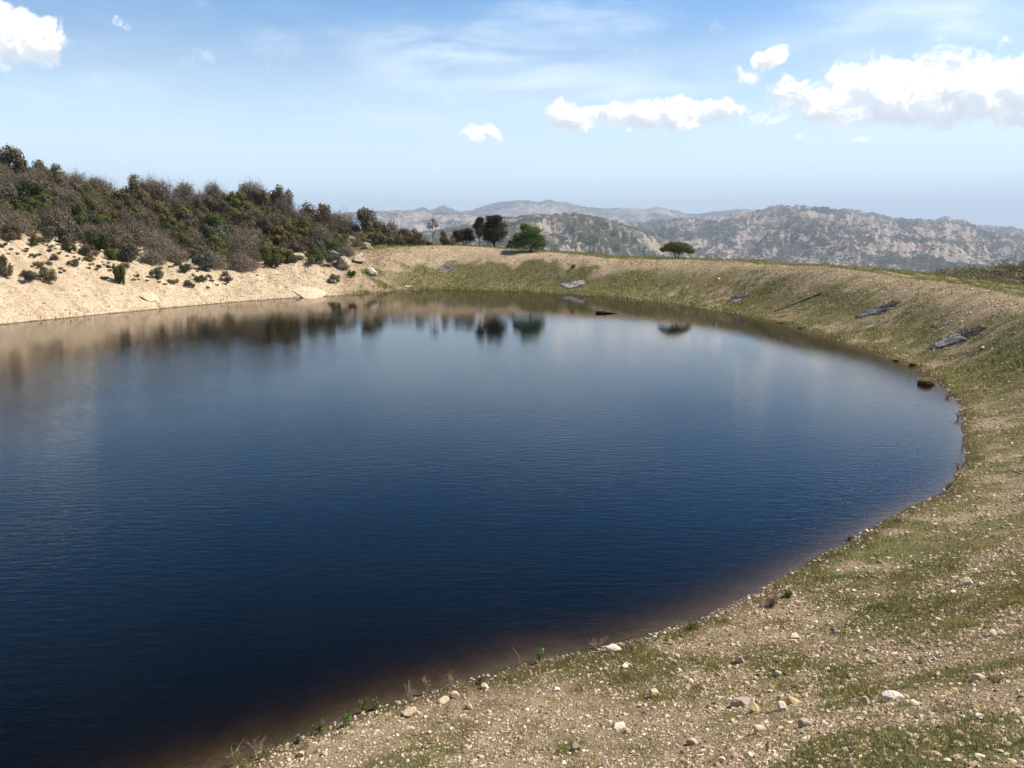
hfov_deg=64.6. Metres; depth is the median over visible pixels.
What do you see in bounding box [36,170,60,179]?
shrub
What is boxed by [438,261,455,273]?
liner patch
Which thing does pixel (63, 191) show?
shrub
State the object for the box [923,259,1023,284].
scrub
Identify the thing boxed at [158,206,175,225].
shrub
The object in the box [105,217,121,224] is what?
shrub
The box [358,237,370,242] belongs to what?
shrub
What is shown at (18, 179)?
shrub
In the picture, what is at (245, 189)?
shrub
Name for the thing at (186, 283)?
dwarf shrub
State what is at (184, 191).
shrub
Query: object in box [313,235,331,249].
shrub
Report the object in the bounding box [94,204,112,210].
shrub
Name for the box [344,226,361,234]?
shrub
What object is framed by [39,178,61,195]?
shrub
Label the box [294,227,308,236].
shrub
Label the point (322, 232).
shrub
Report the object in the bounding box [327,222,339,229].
shrub
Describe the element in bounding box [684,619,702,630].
plant
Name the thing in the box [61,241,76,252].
shrub
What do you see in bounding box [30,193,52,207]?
shrub
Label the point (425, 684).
plant
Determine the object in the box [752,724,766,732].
stone
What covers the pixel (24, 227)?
shrub
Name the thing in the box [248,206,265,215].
shrub
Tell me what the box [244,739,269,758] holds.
plant
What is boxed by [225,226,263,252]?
shrub
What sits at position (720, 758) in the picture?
stone
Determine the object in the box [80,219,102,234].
shrub
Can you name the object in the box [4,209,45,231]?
shrub
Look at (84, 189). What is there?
shrub
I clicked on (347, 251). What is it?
shrub
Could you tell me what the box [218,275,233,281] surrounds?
dwarf shrub
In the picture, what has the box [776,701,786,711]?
stone
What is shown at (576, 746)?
stone
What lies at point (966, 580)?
stone
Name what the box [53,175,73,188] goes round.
shrub
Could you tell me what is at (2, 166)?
shrub
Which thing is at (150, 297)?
boulder
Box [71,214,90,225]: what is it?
shrub
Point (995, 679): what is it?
plant
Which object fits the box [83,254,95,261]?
dwarf shrub
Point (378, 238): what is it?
shrub
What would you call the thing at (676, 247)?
tree
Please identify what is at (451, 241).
shrub
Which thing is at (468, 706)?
stone
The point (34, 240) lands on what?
shrub
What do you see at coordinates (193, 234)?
shrub
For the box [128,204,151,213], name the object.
shrub
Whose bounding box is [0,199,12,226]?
shrub
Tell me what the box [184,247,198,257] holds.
shrub
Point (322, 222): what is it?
shrub
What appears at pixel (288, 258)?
shrub
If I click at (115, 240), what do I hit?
shrub
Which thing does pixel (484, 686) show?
stone
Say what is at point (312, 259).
shrub
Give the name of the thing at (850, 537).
plant
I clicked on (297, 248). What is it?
shrub
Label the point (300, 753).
stone
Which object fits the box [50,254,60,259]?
dwarf shrub
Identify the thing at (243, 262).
shrub
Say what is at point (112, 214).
shrub
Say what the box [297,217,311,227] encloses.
shrub
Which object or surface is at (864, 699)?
stone
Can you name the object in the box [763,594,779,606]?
plant
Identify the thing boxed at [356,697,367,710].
plant
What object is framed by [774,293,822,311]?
hose
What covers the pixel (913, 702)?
stone
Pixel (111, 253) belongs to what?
shrub
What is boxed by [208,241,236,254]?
shrub
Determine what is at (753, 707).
stone
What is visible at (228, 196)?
shrub
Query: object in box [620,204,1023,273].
rocky mountain
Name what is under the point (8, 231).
shrub
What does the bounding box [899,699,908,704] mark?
stone
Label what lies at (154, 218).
shrub
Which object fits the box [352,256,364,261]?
boulder
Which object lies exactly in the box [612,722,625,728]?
stone
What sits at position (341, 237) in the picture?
undergrowth
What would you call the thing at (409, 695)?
plant
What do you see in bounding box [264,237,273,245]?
shrub
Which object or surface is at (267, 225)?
shrub
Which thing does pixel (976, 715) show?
stone
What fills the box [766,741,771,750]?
stone
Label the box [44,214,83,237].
shrub
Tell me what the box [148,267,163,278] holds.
shrub
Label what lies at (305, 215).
shrub
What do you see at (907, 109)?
sky
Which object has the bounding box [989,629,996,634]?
stone
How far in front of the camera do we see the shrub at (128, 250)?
65.91 m
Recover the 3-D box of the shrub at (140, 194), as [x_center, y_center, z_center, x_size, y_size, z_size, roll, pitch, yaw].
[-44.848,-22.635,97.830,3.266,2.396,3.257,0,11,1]
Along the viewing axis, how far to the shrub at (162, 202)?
94.75 m
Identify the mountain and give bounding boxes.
[317,210,491,233]
[403,199,753,221]
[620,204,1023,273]
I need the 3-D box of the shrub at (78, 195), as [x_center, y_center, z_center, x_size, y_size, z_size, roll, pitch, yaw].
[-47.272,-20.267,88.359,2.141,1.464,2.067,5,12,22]
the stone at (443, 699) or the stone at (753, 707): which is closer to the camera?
the stone at (753, 707)
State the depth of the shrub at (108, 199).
92.95 m
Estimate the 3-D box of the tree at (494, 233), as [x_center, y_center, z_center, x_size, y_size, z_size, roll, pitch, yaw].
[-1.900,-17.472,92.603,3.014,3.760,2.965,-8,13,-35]
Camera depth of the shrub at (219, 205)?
96.99 m
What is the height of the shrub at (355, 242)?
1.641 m
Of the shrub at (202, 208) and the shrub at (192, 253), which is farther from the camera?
the shrub at (202, 208)
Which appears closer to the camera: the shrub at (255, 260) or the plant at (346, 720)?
the plant at (346, 720)
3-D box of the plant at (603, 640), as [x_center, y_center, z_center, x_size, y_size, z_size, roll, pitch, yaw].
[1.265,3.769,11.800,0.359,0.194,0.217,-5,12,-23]
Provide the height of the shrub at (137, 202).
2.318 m
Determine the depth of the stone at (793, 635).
11.41 m
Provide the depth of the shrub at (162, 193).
100.00 m
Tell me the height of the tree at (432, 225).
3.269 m
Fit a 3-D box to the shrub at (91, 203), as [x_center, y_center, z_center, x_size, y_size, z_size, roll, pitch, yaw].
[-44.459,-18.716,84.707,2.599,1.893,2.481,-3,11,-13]
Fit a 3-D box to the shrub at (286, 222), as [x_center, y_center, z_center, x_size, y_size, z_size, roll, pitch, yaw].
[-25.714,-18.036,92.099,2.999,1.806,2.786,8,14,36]
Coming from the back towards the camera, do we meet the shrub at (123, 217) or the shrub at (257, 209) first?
the shrub at (257, 209)
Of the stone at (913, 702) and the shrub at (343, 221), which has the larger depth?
the shrub at (343, 221)
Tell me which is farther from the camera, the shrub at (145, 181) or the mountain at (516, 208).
the mountain at (516, 208)
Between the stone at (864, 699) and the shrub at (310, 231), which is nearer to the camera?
the stone at (864, 699)
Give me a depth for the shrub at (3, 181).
82.05 m
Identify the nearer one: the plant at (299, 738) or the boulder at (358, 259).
the plant at (299, 738)
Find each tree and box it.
[426,217,437,236]
[449,228,475,244]
[472,216,486,245]
[482,214,507,245]
[512,223,547,251]
[659,241,694,256]
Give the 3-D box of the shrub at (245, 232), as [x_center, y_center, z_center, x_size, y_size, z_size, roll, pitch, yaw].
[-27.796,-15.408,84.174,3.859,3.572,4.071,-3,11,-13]
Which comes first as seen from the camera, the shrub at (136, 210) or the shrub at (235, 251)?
the shrub at (235, 251)
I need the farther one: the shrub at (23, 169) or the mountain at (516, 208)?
the mountain at (516, 208)
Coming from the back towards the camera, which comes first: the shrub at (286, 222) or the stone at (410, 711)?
the shrub at (286, 222)
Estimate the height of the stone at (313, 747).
0.171 m
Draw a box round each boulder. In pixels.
[140,293,157,301]
[293,253,304,259]
[293,286,326,297]
[329,250,337,257]
[336,256,351,268]
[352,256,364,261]
[362,242,371,248]
[367,267,375,274]
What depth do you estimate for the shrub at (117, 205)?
89.59 m
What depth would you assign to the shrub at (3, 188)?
76.69 m
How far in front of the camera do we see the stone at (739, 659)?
10.70 m
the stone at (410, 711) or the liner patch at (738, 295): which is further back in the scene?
the liner patch at (738, 295)
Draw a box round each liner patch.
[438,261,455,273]
[558,277,588,288]
[726,292,745,303]
[854,301,898,318]
[929,326,987,348]
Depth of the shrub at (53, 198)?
82.64 m
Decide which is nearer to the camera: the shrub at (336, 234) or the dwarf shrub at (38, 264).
the dwarf shrub at (38, 264)
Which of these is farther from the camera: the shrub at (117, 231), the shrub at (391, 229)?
the shrub at (391, 229)
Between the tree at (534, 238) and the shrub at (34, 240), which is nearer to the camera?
the shrub at (34, 240)
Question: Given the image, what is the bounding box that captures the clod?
[917,376,934,386]
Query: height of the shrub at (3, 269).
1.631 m
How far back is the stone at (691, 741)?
7.57 m
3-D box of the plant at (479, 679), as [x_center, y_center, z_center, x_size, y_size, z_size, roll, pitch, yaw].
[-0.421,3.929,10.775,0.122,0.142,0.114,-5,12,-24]
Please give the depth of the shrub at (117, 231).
71.67 m
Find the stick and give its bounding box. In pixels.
[743,656,781,659]
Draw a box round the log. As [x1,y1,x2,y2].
[596,309,618,313]
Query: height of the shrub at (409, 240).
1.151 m
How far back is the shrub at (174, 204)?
95.61 m
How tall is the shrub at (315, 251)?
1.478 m
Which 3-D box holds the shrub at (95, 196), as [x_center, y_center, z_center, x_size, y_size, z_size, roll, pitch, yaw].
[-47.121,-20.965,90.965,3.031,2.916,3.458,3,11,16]
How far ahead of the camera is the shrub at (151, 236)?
75.17 m
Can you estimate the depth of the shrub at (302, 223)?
94.06 m
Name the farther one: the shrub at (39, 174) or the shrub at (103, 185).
the shrub at (103, 185)
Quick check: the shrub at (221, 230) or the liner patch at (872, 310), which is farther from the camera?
the shrub at (221, 230)
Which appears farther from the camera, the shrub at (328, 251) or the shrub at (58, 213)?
the shrub at (328, 251)
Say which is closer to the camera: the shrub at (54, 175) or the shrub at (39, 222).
the shrub at (39, 222)
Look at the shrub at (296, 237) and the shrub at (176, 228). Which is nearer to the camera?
the shrub at (176, 228)
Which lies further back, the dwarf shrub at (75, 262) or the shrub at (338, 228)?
the shrub at (338, 228)
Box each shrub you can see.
[0,143,28,169]
[0,160,16,173]
[0,168,8,175]
[0,171,15,185]
[0,182,17,197]
[0,184,5,194]
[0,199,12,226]
[0,200,12,212]
[0,203,12,213]
[0,222,21,234]
[0,223,24,241]
[0,254,13,276]
[1,207,38,233]
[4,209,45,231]
[8,194,42,209]
[9,166,49,191]
[13,201,34,212]
[15,178,50,196]
[18,165,35,173]
[20,269,37,279]
[21,161,47,178]
[27,233,42,245]
[28,174,56,187]
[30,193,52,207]
[31,159,62,176]
[31,200,78,227]
[32,261,45,266]
[33,219,43,229]
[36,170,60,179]
[37,208,71,218]
[38,266,57,281]
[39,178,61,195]
[41,221,79,245]
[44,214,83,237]
[49,196,61,202]
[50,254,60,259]
[51,183,72,196]
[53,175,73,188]
[57,180,81,193]
[59,201,87,217]
[60,190,81,203]
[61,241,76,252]
[64,164,90,187]
[65,259,79,265]
[70,191,84,200]
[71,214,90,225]
[74,184,96,196]
[77,196,99,210]
[77,245,98,256]
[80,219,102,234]
[82,185,107,205]
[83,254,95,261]
[84,228,110,249]
[85,172,107,188]
[87,175,119,193]
[88,214,112,229]
[90,176,112,192]
[92,212,111,219]
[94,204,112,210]
[94,219,134,242]
[95,186,104,195]
[97,209,123,223]
[103,247,121,259]
[104,196,114,204]
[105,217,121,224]
[107,202,122,210]
[110,188,129,200]
[110,235,130,248]
[112,262,125,284]
[115,207,136,221]
[116,241,142,261]
[116,262,129,268]
[120,213,150,243]
[121,173,146,196]
[122,205,146,222]
[122,215,152,230]
[123,196,152,208]
[126,172,161,195]
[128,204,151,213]
[131,187,152,200]
[135,244,168,265]
[136,223,174,245]
[138,212,165,225]
[140,231,183,254]
[144,168,180,204]
[146,201,172,215]
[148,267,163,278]
[150,200,167,207]
[157,223,185,234]
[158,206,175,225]
[160,219,186,229]
[160,228,178,238]
[163,242,189,262]
[164,192,195,211]
[166,234,195,246]
[166,278,178,283]
[173,177,196,200]
[173,261,181,265]
[174,204,197,215]
[174,207,192,220]
[177,219,191,229]
[178,264,192,271]
[180,226,203,242]
[183,211,204,224]
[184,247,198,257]
[184,280,194,286]
[185,225,196,233]
[187,187,209,205]
[190,244,207,254]
[190,252,217,269]
[193,195,218,210]
[193,244,230,269]
[194,275,207,281]
[195,224,205,233]
[196,206,207,212]
[201,223,230,238]
[202,213,231,231]
[203,179,223,201]
[203,231,228,247]
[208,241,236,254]
[214,200,232,211]
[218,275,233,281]
[220,191,236,203]
[220,270,229,275]
[222,206,237,214]
[223,246,258,272]
[224,247,246,260]
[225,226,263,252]
[230,191,253,210]
[230,209,254,221]
[230,222,261,245]
[236,176,271,201]
[239,219,262,238]
[246,249,262,261]
[247,188,270,204]
[247,208,262,224]
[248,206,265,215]
[248,258,261,268]
[252,205,265,212]
[254,214,274,233]
[254,241,275,254]
[261,253,281,266]
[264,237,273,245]
[267,184,295,205]
[268,224,290,238]
[268,234,289,244]
[269,208,289,221]
[271,245,297,262]
[273,191,299,217]
[273,217,295,231]
[278,239,305,254]
[283,216,307,228]
[290,235,301,241]
[293,208,318,227]
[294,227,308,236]
[297,201,334,222]
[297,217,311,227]
[302,226,315,236]
[302,238,314,244]
[307,240,325,254]
[307,253,323,263]
[308,220,333,240]
[309,246,326,259]
[313,219,326,225]
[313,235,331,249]
[322,249,333,256]
[324,252,349,265]
[326,206,358,229]
[326,240,346,251]
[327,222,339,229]
[327,273,340,282]
[331,227,344,232]
[331,229,338,237]
[336,243,355,256]
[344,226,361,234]
[347,270,355,276]
[350,238,363,246]
[351,207,381,232]
[351,231,363,236]
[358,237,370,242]
[359,232,375,240]
[362,228,382,234]
[370,228,385,245]
[376,220,398,235]
[381,234,403,244]
[396,227,417,237]
[401,232,413,243]
[405,237,420,243]
[412,232,426,244]
[439,230,446,244]
[443,236,459,244]
[506,240,515,248]
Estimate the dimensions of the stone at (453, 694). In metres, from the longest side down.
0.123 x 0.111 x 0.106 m
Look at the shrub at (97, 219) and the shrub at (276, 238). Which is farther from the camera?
the shrub at (276, 238)
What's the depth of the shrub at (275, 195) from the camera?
104.98 m
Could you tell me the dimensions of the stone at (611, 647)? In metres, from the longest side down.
0.226 x 0.170 x 0.113 m
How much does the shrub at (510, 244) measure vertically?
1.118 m
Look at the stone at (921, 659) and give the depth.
8.79 m
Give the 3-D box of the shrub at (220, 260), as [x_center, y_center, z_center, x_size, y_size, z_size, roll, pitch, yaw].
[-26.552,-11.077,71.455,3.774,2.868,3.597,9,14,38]
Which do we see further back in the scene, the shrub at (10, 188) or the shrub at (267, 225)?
the shrub at (267, 225)
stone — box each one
[297,750,303,756]
[305,742,318,754]
[403,706,417,716]
[437,696,448,703]
[450,690,458,697]
[465,704,471,709]
[481,683,488,689]
[572,742,580,750]
[602,756,607,765]
[606,643,621,652]
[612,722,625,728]
[649,688,658,698]
[685,738,697,744]
[718,756,725,761]
[730,696,750,707]
[736,656,744,662]
[749,703,759,712]
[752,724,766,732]
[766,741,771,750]
[773,670,781,676]
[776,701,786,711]
[787,632,800,638]
[787,696,799,704]
[798,718,809,727]
[830,627,838,632]
[861,696,869,704]
[881,690,904,701]
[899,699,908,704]
[909,699,917,705]
[918,655,925,663]
[959,577,972,584]
[971,673,983,680]
[975,713,985,719]
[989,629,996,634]
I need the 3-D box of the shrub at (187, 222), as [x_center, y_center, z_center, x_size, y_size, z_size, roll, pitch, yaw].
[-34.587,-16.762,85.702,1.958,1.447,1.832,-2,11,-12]
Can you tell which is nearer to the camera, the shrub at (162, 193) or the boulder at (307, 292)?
the boulder at (307, 292)
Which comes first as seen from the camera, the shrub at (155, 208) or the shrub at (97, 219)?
the shrub at (97, 219)
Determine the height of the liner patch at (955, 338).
1.321 m
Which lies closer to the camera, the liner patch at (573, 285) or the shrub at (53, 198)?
the liner patch at (573, 285)
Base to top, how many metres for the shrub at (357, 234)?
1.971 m
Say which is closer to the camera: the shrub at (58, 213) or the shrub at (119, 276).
the shrub at (119, 276)
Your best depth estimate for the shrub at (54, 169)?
96.99 m
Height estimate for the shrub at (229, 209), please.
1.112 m
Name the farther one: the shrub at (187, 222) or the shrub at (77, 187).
the shrub at (77, 187)
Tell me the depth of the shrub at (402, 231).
102.72 m
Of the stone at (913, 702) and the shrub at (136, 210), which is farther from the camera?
the shrub at (136, 210)
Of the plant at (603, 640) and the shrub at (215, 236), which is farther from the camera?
the shrub at (215, 236)
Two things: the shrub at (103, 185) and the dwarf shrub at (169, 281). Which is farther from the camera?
the shrub at (103, 185)
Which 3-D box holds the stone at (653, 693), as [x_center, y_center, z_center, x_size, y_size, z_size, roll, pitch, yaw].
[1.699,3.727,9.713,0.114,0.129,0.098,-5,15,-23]
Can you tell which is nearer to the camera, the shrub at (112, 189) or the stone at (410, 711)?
the stone at (410, 711)
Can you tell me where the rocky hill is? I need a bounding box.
[411,212,714,257]
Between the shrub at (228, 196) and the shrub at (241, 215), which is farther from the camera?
the shrub at (228, 196)
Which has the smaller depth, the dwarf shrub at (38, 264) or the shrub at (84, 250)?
the dwarf shrub at (38, 264)
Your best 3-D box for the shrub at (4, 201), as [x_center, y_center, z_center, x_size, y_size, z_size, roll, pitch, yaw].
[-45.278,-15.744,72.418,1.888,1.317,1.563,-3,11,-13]
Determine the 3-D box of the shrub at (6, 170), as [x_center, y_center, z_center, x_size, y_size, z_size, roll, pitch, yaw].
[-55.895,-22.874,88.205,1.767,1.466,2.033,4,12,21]
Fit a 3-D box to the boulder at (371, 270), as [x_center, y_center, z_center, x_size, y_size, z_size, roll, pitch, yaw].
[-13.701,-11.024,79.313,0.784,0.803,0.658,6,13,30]
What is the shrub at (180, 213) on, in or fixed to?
on the ground at (216, 558)
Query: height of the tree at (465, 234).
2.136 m
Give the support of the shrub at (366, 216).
on the ground at (216, 558)
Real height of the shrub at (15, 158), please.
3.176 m
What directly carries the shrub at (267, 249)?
on the ground at (216, 558)
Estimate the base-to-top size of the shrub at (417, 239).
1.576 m
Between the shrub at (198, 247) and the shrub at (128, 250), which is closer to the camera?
the shrub at (128, 250)
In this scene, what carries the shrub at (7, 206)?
on the ground at (216, 558)
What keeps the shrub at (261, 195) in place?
on the ground at (216, 558)
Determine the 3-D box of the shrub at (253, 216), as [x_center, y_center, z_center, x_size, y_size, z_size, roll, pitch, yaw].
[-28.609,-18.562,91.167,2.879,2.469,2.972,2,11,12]
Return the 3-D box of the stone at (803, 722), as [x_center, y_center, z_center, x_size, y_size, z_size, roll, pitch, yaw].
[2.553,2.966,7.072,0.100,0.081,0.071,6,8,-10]
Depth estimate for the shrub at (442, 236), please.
90.81 m
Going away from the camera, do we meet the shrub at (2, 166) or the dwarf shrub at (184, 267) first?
the dwarf shrub at (184, 267)
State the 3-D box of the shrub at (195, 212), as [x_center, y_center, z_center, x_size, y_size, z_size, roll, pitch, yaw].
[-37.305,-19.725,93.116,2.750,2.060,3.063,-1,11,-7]
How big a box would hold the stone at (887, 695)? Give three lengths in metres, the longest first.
0.196 x 0.141 x 0.125 m
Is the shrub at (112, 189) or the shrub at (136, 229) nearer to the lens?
the shrub at (136, 229)
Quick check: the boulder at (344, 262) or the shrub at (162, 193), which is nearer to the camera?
the boulder at (344, 262)
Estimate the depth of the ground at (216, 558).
26.85 m
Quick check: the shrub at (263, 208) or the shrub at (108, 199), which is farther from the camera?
the shrub at (263, 208)
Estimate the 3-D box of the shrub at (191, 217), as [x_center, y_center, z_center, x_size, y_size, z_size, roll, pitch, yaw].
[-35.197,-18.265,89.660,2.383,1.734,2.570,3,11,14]
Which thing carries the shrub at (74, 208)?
on the ground at (216, 558)
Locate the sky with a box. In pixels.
[0,0,1023,228]
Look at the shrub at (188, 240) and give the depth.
77.19 m
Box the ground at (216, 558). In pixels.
[0,172,1023,767]
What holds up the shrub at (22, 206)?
on the ground at (216, 558)
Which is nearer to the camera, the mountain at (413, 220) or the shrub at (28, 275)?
the shrub at (28, 275)
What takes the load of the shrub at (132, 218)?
on the ground at (216, 558)
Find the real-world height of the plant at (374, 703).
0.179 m
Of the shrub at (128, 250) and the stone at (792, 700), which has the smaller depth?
the stone at (792, 700)
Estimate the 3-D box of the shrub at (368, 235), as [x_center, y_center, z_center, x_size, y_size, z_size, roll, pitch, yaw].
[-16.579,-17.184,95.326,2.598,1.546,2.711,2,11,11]
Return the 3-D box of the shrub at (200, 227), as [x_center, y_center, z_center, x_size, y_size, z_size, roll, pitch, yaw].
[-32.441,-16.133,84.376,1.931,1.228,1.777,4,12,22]
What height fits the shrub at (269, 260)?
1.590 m
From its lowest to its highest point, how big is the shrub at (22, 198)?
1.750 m
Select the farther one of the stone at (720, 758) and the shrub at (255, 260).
the shrub at (255, 260)
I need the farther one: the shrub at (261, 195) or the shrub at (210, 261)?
the shrub at (261, 195)
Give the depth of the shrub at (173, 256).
70.79 m
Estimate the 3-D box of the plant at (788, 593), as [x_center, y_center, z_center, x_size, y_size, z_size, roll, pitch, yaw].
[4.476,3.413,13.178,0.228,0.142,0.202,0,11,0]
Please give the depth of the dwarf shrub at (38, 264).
57.73 m
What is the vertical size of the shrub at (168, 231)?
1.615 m
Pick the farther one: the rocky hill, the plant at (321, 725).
the rocky hill
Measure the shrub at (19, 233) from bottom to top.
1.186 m
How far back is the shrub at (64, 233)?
63.92 m
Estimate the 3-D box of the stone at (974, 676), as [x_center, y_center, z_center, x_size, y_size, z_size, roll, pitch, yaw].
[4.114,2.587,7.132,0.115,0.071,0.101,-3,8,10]
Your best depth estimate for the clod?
31.26 m
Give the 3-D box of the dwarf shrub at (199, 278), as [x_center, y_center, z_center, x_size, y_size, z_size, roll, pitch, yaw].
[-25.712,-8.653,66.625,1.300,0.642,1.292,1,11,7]
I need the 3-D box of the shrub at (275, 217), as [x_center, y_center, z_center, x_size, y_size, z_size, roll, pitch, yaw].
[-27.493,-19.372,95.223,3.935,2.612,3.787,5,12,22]
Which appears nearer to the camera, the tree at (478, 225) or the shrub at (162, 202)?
the tree at (478, 225)
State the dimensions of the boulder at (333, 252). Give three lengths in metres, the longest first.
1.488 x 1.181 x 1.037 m
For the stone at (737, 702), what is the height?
0.124 m
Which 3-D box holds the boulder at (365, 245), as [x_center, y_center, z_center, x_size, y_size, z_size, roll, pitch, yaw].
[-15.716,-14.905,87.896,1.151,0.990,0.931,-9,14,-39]
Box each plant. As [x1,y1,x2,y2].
[223,742,242,765]
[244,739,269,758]
[290,733,302,743]
[311,719,325,733]
[342,711,353,725]
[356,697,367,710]
[371,696,378,709]
[403,680,419,704]
[416,677,430,693]
[442,671,457,686]
[475,675,484,683]
[536,646,545,662]
[589,636,608,646]
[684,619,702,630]
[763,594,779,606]
[780,589,792,596]
[845,532,855,539]
[942,478,953,488]
[987,674,1004,683]
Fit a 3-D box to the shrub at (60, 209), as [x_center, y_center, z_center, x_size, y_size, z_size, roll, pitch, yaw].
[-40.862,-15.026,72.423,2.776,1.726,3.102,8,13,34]
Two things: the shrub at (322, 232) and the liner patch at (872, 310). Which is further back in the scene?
the shrub at (322, 232)
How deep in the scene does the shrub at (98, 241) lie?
66.57 m
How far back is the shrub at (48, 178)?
90.39 m
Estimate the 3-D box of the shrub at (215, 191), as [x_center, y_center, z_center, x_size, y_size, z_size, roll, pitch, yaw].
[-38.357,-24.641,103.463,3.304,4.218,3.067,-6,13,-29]
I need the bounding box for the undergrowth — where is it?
[0,167,350,261]
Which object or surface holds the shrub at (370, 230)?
on the ground at (216, 558)
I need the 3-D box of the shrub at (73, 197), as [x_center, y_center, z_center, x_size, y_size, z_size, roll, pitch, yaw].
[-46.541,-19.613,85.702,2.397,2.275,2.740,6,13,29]
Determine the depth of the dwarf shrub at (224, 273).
70.01 m
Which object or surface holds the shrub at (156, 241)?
on the ground at (216, 558)
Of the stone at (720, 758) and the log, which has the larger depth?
the log
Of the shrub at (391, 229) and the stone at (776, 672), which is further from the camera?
the shrub at (391, 229)
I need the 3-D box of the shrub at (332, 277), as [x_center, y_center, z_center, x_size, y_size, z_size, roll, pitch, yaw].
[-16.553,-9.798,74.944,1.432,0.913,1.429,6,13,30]
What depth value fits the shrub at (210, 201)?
97.07 m
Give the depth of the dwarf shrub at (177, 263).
69.19 m
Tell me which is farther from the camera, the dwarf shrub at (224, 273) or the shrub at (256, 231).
the shrub at (256, 231)
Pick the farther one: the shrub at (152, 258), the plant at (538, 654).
the shrub at (152, 258)
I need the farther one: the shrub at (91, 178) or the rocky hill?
the rocky hill
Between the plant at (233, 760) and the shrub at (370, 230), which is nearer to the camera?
the plant at (233, 760)
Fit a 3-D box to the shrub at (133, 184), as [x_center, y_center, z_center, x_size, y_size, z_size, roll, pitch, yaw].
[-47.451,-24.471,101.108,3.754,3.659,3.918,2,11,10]
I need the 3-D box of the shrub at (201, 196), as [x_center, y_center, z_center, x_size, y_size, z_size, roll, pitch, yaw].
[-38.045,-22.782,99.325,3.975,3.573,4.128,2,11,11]
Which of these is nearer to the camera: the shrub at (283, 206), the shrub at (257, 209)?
the shrub at (257, 209)
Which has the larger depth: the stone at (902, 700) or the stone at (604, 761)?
the stone at (604, 761)
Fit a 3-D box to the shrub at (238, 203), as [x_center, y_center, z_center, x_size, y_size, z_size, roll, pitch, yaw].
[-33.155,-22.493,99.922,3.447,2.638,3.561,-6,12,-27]
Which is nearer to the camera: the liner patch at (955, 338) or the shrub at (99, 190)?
the liner patch at (955, 338)
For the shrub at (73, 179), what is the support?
on the ground at (216, 558)
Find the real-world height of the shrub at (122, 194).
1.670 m
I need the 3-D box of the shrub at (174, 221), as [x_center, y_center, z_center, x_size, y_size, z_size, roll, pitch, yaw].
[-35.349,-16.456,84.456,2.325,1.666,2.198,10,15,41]
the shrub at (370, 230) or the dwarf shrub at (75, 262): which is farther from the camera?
the shrub at (370, 230)
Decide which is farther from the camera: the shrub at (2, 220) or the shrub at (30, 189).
the shrub at (30, 189)
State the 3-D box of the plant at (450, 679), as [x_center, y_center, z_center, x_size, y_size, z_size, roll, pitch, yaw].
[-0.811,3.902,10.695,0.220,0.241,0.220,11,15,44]
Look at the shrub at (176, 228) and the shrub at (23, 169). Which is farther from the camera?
the shrub at (23, 169)
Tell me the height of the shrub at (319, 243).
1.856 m
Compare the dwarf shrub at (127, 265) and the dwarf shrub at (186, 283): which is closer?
the dwarf shrub at (127, 265)

